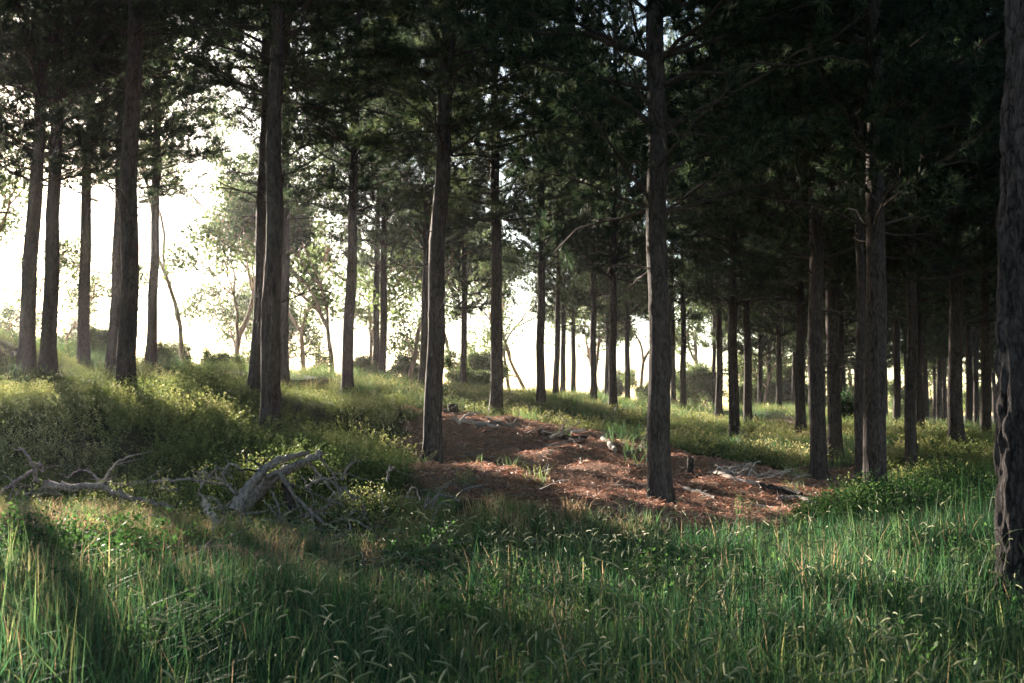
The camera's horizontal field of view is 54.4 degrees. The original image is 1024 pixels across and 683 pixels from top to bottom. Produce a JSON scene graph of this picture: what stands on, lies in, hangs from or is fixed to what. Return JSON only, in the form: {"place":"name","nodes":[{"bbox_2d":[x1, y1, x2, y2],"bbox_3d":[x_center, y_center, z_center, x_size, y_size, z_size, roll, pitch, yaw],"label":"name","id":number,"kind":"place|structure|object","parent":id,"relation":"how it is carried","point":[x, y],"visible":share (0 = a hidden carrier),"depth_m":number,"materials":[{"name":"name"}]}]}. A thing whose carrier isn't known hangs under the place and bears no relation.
{"place":"outdoors","nodes":[
{"label":"outdoors","id":0,"kind":"place"},
{"bbox_2d":[0,480,677,567],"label":"sparse grass","id":1,"kind":"structure","parent":0,"point":[101,513],"depth_m":10.80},
{"bbox_2d":[0,0,996,414],"label":"sky","id":2,"kind":"structure","parent":0,"point":[523,355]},
{"bbox_2d":[0,341,1008,682],"bbox_3d":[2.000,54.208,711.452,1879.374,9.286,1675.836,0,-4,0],"label":"ground","id":3,"kind":"structure","parent":0,"point":[136,437],"depth_m":16.92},
{"bbox_2d":[0,297,66,340],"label":"gum tree","id":4,"kind":"object","parent":3,"relation":"on","point":[8,322],"visible":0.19,"depth_m":63.92,"materials":[{"name":"green plant"}]},
{"bbox_2d":[0,94,71,230],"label":"gum tree","id":5,"kind":"object","parent":3,"relation":"on","point":[3,192],"visible":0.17,"depth_m":41.46,"materials":[{"name":"green plant"}]},
{"bbox_2d":[0,150,73,332],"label":"gum tree","id":6,"kind":"object","parent":3,"relation":"on","point":[3,231],"visible":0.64,"depth_m":44.64,"materials":[{"name":"green plant"}]},
{"bbox_2d":[10,227,146,343],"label":"gum tree","id":7,"kind":"object","parent":3,"relation":"on","point":[94,310],"visible":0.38,"depth_m":50.19,"materials":[{"name":"green plant"}]},
{"bbox_2d":[0,0,166,372],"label":"pine tree","id":8,"kind":"object","parent":3,"relation":"on","point":[26,354],"visible":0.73,"depth_m":24.05,"materials":[{"name":"green plant"}]},
{"bbox_2d":[62,320,108,355],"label":"leafy bush","id":9,"kind":"object","parent":3,"relation":"on","point":[98,338],"visible":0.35,"depth_m":40.44,"materials":[{"name":"green plant"}]},
{"bbox_2d":[0,507,175,682],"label":"weeds","id":10,"kind":"object","parent":3,"relation":"on","point":[54,538],"visible":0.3,"depth_m":7.85,"materials":[{"name":"green plant"}]},
{"bbox_2d":[0,0,184,377],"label":"pine tree","id":11,"kind":"object","parent":3,"relation":"on","point":[48,355],"visible":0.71,"depth_m":24.07,"materials":[{"name":"green plant"}]},
{"bbox_2d":[0,1,197,368],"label":"pine tree","id":12,"kind":"object","parent":3,"relation":"on","point":[83,332],"visible":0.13,"depth_m":30.59,"materials":[{"name":"green plant"}]},
{"bbox_2d":[42,451,173,513],"bbox_3d":[-4.516,1.624,11.069,1.618,0.787,0.722,0,-4,0],"label":"dead branch","id":13,"kind":"object","parent":3,"relation":"on","point":[54,485],"visible":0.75,"depth_m":11.27,"materials":[{"name":"grey wood"}]},
{"bbox_2d":[15,0,213,377],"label":"pine tree","id":14,"kind":"object","parent":3,"relation":"on","point":[112,339],"visible":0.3,"depth_m":30.75,"materials":[{"name":"green plant"}]},
{"bbox_2d":[58,246,179,319],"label":"gum tree","id":15,"kind":"object","parent":3,"relation":"on","point":[142,267],"visible":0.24,"depth_m":54.54,"materials":[{"name":"green plant"}]},
{"bbox_2d":[30,3,218,361],"bbox_3d":[-19.326,-8.689,49.038,10.154,23.388,14.657,1,-4,-10],"label":"gum tree","id":16,"kind":"object","parent":3,"relation":"on","point":[180,327],"visible":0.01,"depth_m":46.11,"materials":[{"name":"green plant"}]},
{"bbox_2d":[39,0,262,401],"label":"pine tree","id":17,"kind":"object","parent":3,"relation":"on","point":[128,319],"visible":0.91,"depth_m":19.20,"materials":[{"name":"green plant"}]},
{"bbox_2d":[67,463,235,522],"bbox_3d":[-4.142,1.840,11.539,2.002,0.875,1.313,0,-4,0],"label":"green bush","id":18,"kind":"object","parent":3,"relation":"on","point":[154,492],"visible":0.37,"depth_m":11.36,"materials":[{"name":"green plant"}]},
{"bbox_2d":[84,3,252,367],"bbox_3d":[-12.636,-9.090,35.739,6.282,20.671,7.133,2,-5,-26],"label":"pine tree","id":19,"kind":"object","parent":3,"relation":"on","point":[151,351],"visible":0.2,"depth_m":35.36,"materials":[{"name":"green plant"}]},
{"bbox_2d":[146,176,308,355],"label":"gum tree","id":20,"kind":"object","parent":3,"relation":"on","point":[190,257],"visible":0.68,"depth_m":45.34,"materials":[{"name":"green plant"}]},
{"bbox_2d":[166,264,312,358],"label":"gum tree","id":21,"kind":"object","parent":3,"relation":"on","point":[195,304],"visible":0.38,"depth_m":63.86,"materials":[{"name":"green plant"}]},
{"bbox_2d":[170,444,322,515],"bbox_3d":[-3.410,1.785,12.674,2.020,1.167,1.537,0,-4,0],"label":"green bush","id":22,"kind":"object","parent":3,"relation":"on","point":[236,481],"visible":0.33,"depth_m":12.61,"materials":[{"name":"green plant"}]},
{"bbox_2d":[178,184,345,371],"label":"gum tree","id":23,"kind":"object","parent":3,"relation":"on","point":[303,280],"visible":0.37,"depth_m":48.28,"materials":[{"name":"green plant"}]},
{"bbox_2d":[0,324,524,521],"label":"heath","id":24,"kind":"object","parent":3,"relation":"on","point":[340,450],"visible":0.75,"depth_m":16.74,"materials":[{"name":"green plant"}]},
{"bbox_2d":[154,0,373,396],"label":"pine tree","id":25,"kind":"object","parent":3,"relation":"on","point":[254,376],"visible":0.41,"depth_m":23.00,"materials":[{"name":"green plant"}]},
{"bbox_2d":[202,279,337,363],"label":"gum tree","id":26,"kind":"object","parent":3,"relation":"on","point":[316,346],"visible":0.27,"depth_m":71.08,"materials":[{"name":"green plant"}]},
{"bbox_2d":[184,0,372,387],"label":"pine tree","id":27,"kind":"object","parent":3,"relation":"on","point":[284,306],"visible":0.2,"depth_m":33.87,"materials":[{"name":"green plant"}]},
{"bbox_2d":[219,294,337,367],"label":"gum tree","id":28,"kind":"object","parent":3,"relation":"on","point":[316,335],"visible":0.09,"depth_m":74.67,"materials":[{"name":"green plant"}]},
{"bbox_2d":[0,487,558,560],"bbox_3d":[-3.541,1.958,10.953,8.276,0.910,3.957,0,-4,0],"label":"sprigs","id":29,"kind":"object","parent":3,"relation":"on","point":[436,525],"visible":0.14,"depth_m":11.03,"materials":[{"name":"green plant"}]},
{"bbox_2d":[145,31,422,369],"bbox_3d":[-11.258,-8.391,54.751,18.216,23.755,13.139,-3,-5,32],"label":"gum tree","id":30,"kind":"object","parent":3,"relation":"on","point":[240,157],"visible":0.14,"depth_m":56.82,"materials":[{"name":"green plant"}]},
{"bbox_2d":[201,155,372,368],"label":"gum tree","id":31,"kind":"object","parent":3,"relation":"on","point":[301,333],"visible":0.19,"depth_m":50.77,"materials":[{"name":"green plant"}]},
{"bbox_2d":[139,0,437,438],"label":"pine tree","id":32,"kind":"object","parent":3,"relation":"on","point":[270,389],"visible":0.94,"depth_m":18.35,"materials":[{"name":"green plant"}]},
{"bbox_2d":[219,450,374,523],"bbox_3d":[-2.544,1.744,11.904,1.648,0.868,1.229,0,-4,0],"label":"fallen limb","id":33,"kind":"object","parent":3,"relation":"on","point":[249,494],"visible":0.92,"depth_m":11.88,"materials":[{"name":"grey wood"}]},
{"bbox_2d":[243,0,439,394],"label":"pine tree","id":34,"kind":"object","parent":3,"relation":"on","point":[350,153],"visible":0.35,"depth_m":31.48,"materials":[{"name":"green plant"}]},
{"bbox_2d":[339,351,378,376],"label":"leafy bush","id":35,"kind":"object","parent":3,"relation":"on","point":[361,361],"visible":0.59,"depth_m":49.54,"materials":[{"name":"green plant"}]},
{"bbox_2d":[311,477,427,535],"bbox_3d":[-1.738,2.041,12.113,1.458,0.762,1.273,0,-4,0],"label":"green bush","id":36,"kind":"object","parent":3,"relation":"on","point":[370,501],"visible":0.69,"depth_m":12.03,"materials":[{"name":"green plant"}]},
{"bbox_2d":[290,228,454,367],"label":"gum tree","id":37,"kind":"object","parent":3,"relation":"on","point":[362,274],"visible":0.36,"depth_m":58.02,"materials":[{"name":"green plant"}]},
{"bbox_2d":[308,12,436,374],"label":"pine tree","id":38,"kind":"object","parent":3,"relation":"on","point":[376,335],"visible":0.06,"depth_m":50.87,"materials":[{"name":"green plant"}]},
{"bbox_2d":[314,0,436,376],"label":"pine tree","id":39,"kind":"object","parent":3,"relation":"on","point":[384,260],"visible":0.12,"depth_m":45.76,"materials":[{"name":"green plant"}]},
{"bbox_2d":[386,348,419,383],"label":"leafy bush","id":40,"kind":"object","parent":3,"relation":"on","point":[401,366],"visible":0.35,"depth_m":53.44,"materials":[{"name":"green plant"}]},
{"bbox_2d":[341,217,511,368],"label":"gum tree","id":41,"kind":"object","parent":3,"relation":"on","point":[453,313],"visible":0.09,"depth_m":60.88,"materials":[{"name":"green plant"}]},
{"bbox_2d":[349,7,507,384],"bbox_3d":[-3.546,-10.896,42.131,6.998,26.646,7.304,0,-4,0],"label":"pine tree","id":42,"kind":"object","parent":3,"relation":"on","point":[394,227],"visible":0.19,"depth_m":41.78,"materials":[{"name":"green plant"}]},
{"bbox_2d":[359,171,531,381],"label":"gum tree","id":43,"kind":"object","parent":3,"relation":"on","point":[395,299],"visible":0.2,"depth_m":52.27,"materials":[{"name":"green plant"}]},
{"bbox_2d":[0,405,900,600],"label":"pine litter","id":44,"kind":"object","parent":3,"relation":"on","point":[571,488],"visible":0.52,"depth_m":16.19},
{"bbox_2d":[15,407,897,594],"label":"fallen twigs","id":45,"kind":"object","parent":3,"relation":"on","point":[340,534],"visible":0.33,"depth_m":11.77,"materials":[{"name":"brown wood"}]},
{"bbox_2d":[443,345,490,388],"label":"leafy bush","id":46,"kind":"object","parent":3,"relation":"on","point":[481,378],"visible":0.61,"depth_m":57.56,"materials":[{"name":"green plant"}]},
{"bbox_2d":[407,6,527,387],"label":"pine tree","id":47,"kind":"object","parent":3,"relation":"on","point":[464,261],"visible":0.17,"depth_m":53.77,"materials":[{"name":"green plant"}]},
{"bbox_2d":[296,0,645,463],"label":"pine tree","id":48,"kind":"object","parent":3,"relation":"on","point":[444,80],"visible":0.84,"depth_m":19.11,"materials":[{"name":"green plant"}]},
{"bbox_2d":[459,345,510,385],"bbox_3d":[-1.786,1.883,63.965,3.661,3.686,3.790,-1,-4,9],"label":"leafy bush","id":49,"kind":"object","parent":3,"relation":"on","point":[481,360],"visible":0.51,"depth_m":63.37,"materials":[{"name":"green plant"}]},
{"bbox_2d":[445,221,536,388],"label":"gum tree","id":50,"kind":"object","parent":3,"relation":"on","point":[513,273],"visible":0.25,"depth_m":75.33,"materials":[{"name":"green plant"}]},
{"bbox_2d":[360,0,630,417],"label":"pine tree","id":51,"kind":"object","parent":3,"relation":"on","point":[494,200],"visible":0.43,"depth_m":28.50,"materials":[{"name":"green plant"}]},
{"bbox_2d":[0,326,995,514],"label":"ridge grass","id":52,"kind":"structure","parent":3,"relation":"on","point":[847,443],"depth_m":32.56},
{"bbox_2d":[0,495,1023,682],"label":"meadow weeds","id":53,"kind":"object","parent":3,"relation":"on","point":[122,540],"visible":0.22,"depth_m":7.50,"materials":[{"name":"green plant"}]},
{"bbox_2d":[469,238,585,389],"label":"gum tree","id":54,"kind":"object","parent":3,"relation":"on","point":[512,330],"visible":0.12,"depth_m":76.07,"materials":[{"name":"green plant"}]},
{"bbox_2d":[472,0,625,409],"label":"pine tree","id":55,"kind":"object","parent":3,"relation":"on","point":[540,335],"visible":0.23,"depth_m":39.84,"materials":[{"name":"green plant"}]},
{"bbox_2d":[510,25,607,394],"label":"pine tree","id":56,"kind":"object","parent":3,"relation":"on","point":[557,293],"visible":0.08,"depth_m":57.12,"materials":[{"name":"green plant"}]},
{"bbox_2d":[514,87,609,392],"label":"pine tree","id":57,"kind":"object","parent":3,"relation":"on","point":[565,316],"visible":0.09,"depth_m":65.23,"materials":[{"name":"green plant"}]},
{"bbox_2d":[538,418,586,451],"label":"dead branch","id":58,"kind":"object","parent":3,"relation":"on","point":[561,435],"visible":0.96,"depth_m":22.25,"materials":[{"name":"grey wood"}]},
{"bbox_2d":[523,200,622,393],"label":"pine tree","id":59,"kind":"object","parent":3,"relation":"on","point":[573,365],"visible":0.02,"depth_m":70.28,"materials":[{"name":"green plant"}]},
{"bbox_2d":[147,482,1023,682],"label":"grass seed heads","id":60,"kind":"object","parent":3,"relation":"on","point":[743,667],"depth_m":6.12,"materials":[{"name":"plant"}]},
{"bbox_2d":[527,274,647,390],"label":"gum tree","id":61,"kind":"object","parent":3,"relation":"on","point":[586,343],"visible":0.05,"depth_m":85.63,"materials":[{"name":"green plant"}]},
{"bbox_2d":[545,6,647,402],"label":"pine tree","id":62,"kind":"object","parent":3,"relation":"on","point":[593,294],"visible":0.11,"depth_m":53.80,"materials":[{"name":"green plant"}]},
{"bbox_2d":[566,182,644,395],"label":"pine tree","id":63,"kind":"object","parent":3,"relation":"on","point":[599,321],"visible":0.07,"depth_m":76.07,"materials":[{"name":"green plant"}]},
{"bbox_2d":[535,0,714,413],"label":"pine tree","id":64,"kind":"object","parent":3,"relation":"on","point":[609,230],"visible":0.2,"depth_m":43.50,"materials":[{"name":"green plant"}]},
{"bbox_2d":[617,367,647,401],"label":"leafy bush","id":65,"kind":"object","parent":3,"relation":"on","point":[641,391],"visible":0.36,"depth_m":77.51,"materials":[{"name":"green plant"}]},
{"bbox_2d":[588,20,678,399],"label":"pine tree","id":66,"kind":"object","parent":3,"relation":"on","point":[624,314],"visible":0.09,"depth_m":65.22,"materials":[{"name":"green plant"}]},
{"bbox_2d":[414,0,881,506],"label":"pine tree","id":67,"kind":"object","parent":3,"relation":"on","point":[657,159],"visible":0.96,"depth_m":15.16,"materials":[{"name":"green plant"}]},
{"bbox_2d":[624,24,714,403],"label":"pine tree","id":68,"kind":"object","parent":3,"relation":"on","point":[699,316],"visible":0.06,"depth_m":65.18,"materials":[{"name":"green plant"}]},
{"bbox_2d":[626,0,725,409],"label":"pine tree","id":69,"kind":"object","parent":3,"relation":"on","point":[682,301],"visible":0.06,"depth_m":57.06,"materials":[{"name":"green plant"}]},
{"bbox_2d":[670,359,727,407],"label":"leafy bush","id":70,"kind":"object","parent":3,"relation":"on","point":[698,386],"visible":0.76,"depth_m":83.28,"materials":[{"name":"green plant"}]},
{"bbox_2d":[638,280,771,383],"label":"gum tree","id":71,"kind":"object","parent":3,"relation":"on","point":[688,336],"visible":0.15,"depth_m":97.08,"materials":[{"name":"green plant"}]},
{"bbox_2d":[680,234,729,407],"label":"pine tree","id":72,"kind":"object","parent":3,"relation":"on","point":[711,334],"visible":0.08,"depth_m":83.11,"materials":[{"name":"green plant"}]},
{"bbox_2d":[626,5,808,440],"bbox_3d":[7.824,-6.383,34.184,7.056,20.763,7.369,2,-5,-29],"label":"pine tree","id":73,"kind":"object","parent":3,"relation":"on","point":[734,285],"visible":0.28,"depth_m":33.84,"materials":[{"name":"green plant"}]},
{"bbox_2d":[442,379,996,506],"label":"undergrowth","id":74,"kind":"object","parent":3,"relation":"on","point":[793,458],"visible":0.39,"depth_m":28.17,"materials":[{"name":"green plant"}]},
{"bbox_2d":[666,6,786,418],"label":"pine tree","id":75,"kind":"object","parent":3,"relation":"on","point":[719,382],"visible":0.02,"depth_m":50.73,"materials":[{"name":"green plant"}]},
{"bbox_2d":[670,430,792,466],"bbox_3d":[5.064,2.634,23.828,3.466,1.056,1.833,0,-4,0],"label":"green bush","id":76,"kind":"object","parent":3,"relation":"on","point":[724,446],"visible":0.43,"depth_m":23.56,"materials":[{"name":"green plant"}]},
{"bbox_2d":[668,7,808,424],"bbox_3d":[10.229,-8.443,44.577,6.522,25.118,6.497,1,-4,-15],"label":"pine tree","id":77,"kind":"object","parent":3,"relation":"on","point":[746,308],"visible":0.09,"depth_m":43.47,"materials":[{"name":"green plant"}]},
{"bbox_2d":[724,358,783,407],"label":"leafy bush","id":78,"kind":"object","parent":3,"relation":"on","point":[771,395],"visible":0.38,"depth_m":93.93,"materials":[{"name":"green plant"}]},
{"bbox_2d":[713,277,805,405],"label":"pine tree","id":79,"kind":"object","parent":3,"relation":"on","point":[761,337],"visible":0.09,"depth_m":72.06,"materials":[{"name":"green plant"}]},
{"bbox_2d":[711,461,810,478],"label":"dead branch","id":80,"kind":"object","parent":3,"relation":"on","point":[753,471],"visible":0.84,"depth_m":19.79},
{"bbox_2d":[722,170,824,410],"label":"pine tree","id":81,"kind":"object","parent":3,"relation":"on","point":[761,324],"visible":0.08,"depth_m":60.77,"materials":[{"name":"green plant"}]},
{"bbox_2d":[752,483,812,501],"bbox_3d":[4.609,2.536,16.713,0.619,0.255,1.381,1,-4,-12],"label":"fallen log","id":82,"kind":"object","parent":3,"relation":"on","point":[791,493],"visible":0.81,"depth_m":16.97,"materials":[{"name":"grey wood"}]},
{"bbox_2d":[688,85,896,435],"bbox_3d":[9.684,-6.314,34.110,7.539,19.943,7.214,4,-6,-43],"label":"pine tree","id":83,"kind":"object","parent":3,"relation":"on","point":[800,405],"visible":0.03,"depth_m":33.72,"materials":[{"name":"green plant"}]},
{"bbox_2d":[763,357,826,408],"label":"leafy bush","id":84,"kind":"object","parent":3,"relation":"on","point":[785,370],"visible":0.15,"depth_m":97.42,"materials":[{"name":"green plant"}]},
{"bbox_2d":[666,0,977,481],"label":"pine tree","id":85,"kind":"object","parent":3,"relation":"on","point":[818,463],"visible":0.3,"depth_m":22.29,"materials":[{"name":"green plant"}]},
{"bbox_2d":[679,32,971,459],"bbox_3d":[8.852,-6.546,26.759,7.564,19.844,7.556,3,-5,-31],"label":"pine tree","id":86,"kind":"object","parent":3,"relation":"on","point":[834,432],"visible":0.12,"depth_m":25.97,"materials":[{"name":"green plant"}]},
{"bbox_2d":[771,114,900,399],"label":"pine tree","id":87,"kind":"object","parent":3,"relation":"on","point":[841,319],"visible":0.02,"depth_m":46.13,"materials":[{"name":"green plant"}]},
{"bbox_2d":[827,387,853,423],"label":"green bush","id":88,"kind":"object","parent":3,"relation":"on","point":[847,407],"visible":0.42,"depth_m":39.63,"materials":[{"name":"green plant"}]},
{"bbox_2d":[679,0,1005,489],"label":"pine tree","id":89,"kind":"object","parent":3,"relation":"on","point":[877,90],"visible":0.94,"depth_m":16.04,"materials":[{"name":"green plant"}]},
{"bbox_2d":[699,0,1005,487],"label":"pine tree","id":90,"kind":"object","parent":3,"relation":"on","point":[859,331],"visible":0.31,"depth_m":20.07,"materials":[{"name":"green plant"}]},
{"bbox_2d":[784,467,994,529],"bbox_3d":[5.567,2.397,13.033,3.986,1.504,3.037,0,-4,0],"label":"green bush","id":91,"kind":"object","parent":3,"relation":"on","point":[871,491],"visible":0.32,"depth_m":12.80,"materials":[{"name":"green plant"}]},
{"bbox_2d":[756,0,1023,617],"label":"pine tree","id":92,"kind":"object","parent":3,"relation":"on","point":[1008,403],"visible":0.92,"depth_m":7.13,"materials":[{"name":"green plant"}]},
{"bbox_2d":[841,199,944,422],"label":"pine tree","id":93,"kind":"object","parent":3,"relation":"on","point":[897,376],"visible":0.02,"depth_m":47.98,"materials":[{"name":"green plant"}]},
{"bbox_2d":[781,0,1006,473],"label":"pine tree","id":94,"kind":"object","parent":3,"relation":"on","point":[908,278],"visible":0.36,"depth_m":23.37,"materials":[{"name":"green plant"}]},
{"bbox_2d":[824,164,995,430],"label":"pine tree","id":95,"kind":"object","parent":3,"relation":"on","point":[893,305],"visible":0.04,"depth_m":37.96,"materials":[{"name":"green plant"}]},
{"bbox_2d":[888,379,932,420],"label":"leafy bush","id":96,"kind":"object","parent":3,"relation":"on","point":[890,392],"visible":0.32,"depth_m":109.27,"materials":[{"name":"green plant"}]},
{"bbox_2d":[831,0,1006,451],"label":"pine tree","id":97,"kind":"object","parent":3,"relation":"on","point":[955,394],"visible":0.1,"depth_m":25.21,"materials":[{"name":"green plant"}]},
{"bbox_2d":[900,281,964,422],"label":"pine tree","id":98,"kind":"object","parent":3,"relation":"on","point":[926,350],"visible":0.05,"depth_m":64.95,"materials":[{"name":"green plant"}]},
{"bbox_2d":[927,293,948,421],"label":"pine tree","id":99,"kind":"object","parent":3,"relation":"on","point":[938,391],"depth_m":70.09,"materials":[{"name":"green plant"}]},
{"bbox_2d":[884,449,998,504],"bbox_3d":[7.292,2.461,15.664,3.030,1.613,2.896,0,-4,0],"label":"green bush","id":100,"kind":"object","parent":3,"relation":"on","point":[955,475],"visible":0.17,"depth_m":15.65,"materials":[{"name":"green plant"}]},
{"bbox_2d":[901,229,997,348],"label":"pine tree","id":101,"kind":"object","parent":3,"relation":"on","point":[940,329],"visible":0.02,"depth_m":58.23,"materials":[{"name":"green plant"}]},
{"bbox_2d":[927,294,979,421],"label":"pine tree","id":102,"kind":"object","parent":3,"relation":"on","point":[944,393],"visible":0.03,"depth_m":76.00,"materials":[{"name":"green plant"}]},
{"bbox_2d":[902,4,1006,435],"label":"pine tree","id":103,"kind":"object","parent":3,"relation":"on","point":[986,286],"visible":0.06,"depth_m":33.78,"materials":[{"name":"green plant"}]},
{"bbox_2d":[922,35,996,424],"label":"pine tree","id":104,"kind":"object","parent":3,"relation":"on","point":[969,391],"visible":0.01,"depth_m":50.62,"materials":[{"name":"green plant"}]},
{"bbox_2d":[940,276,996,425],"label":"pine tree","id":105,"kind":"object","parent":3,"relation":"on","point":[976,354],"visible":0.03,"depth_m":65.12,"materials":[{"name":"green plant"}]},
{"bbox_2d":[0,467,1023,682],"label":"tall grass","id":106,"kind":"structure","parent":0,"point":[144,668],"depth_m":6.50,"materials":[{"name":"plant"}]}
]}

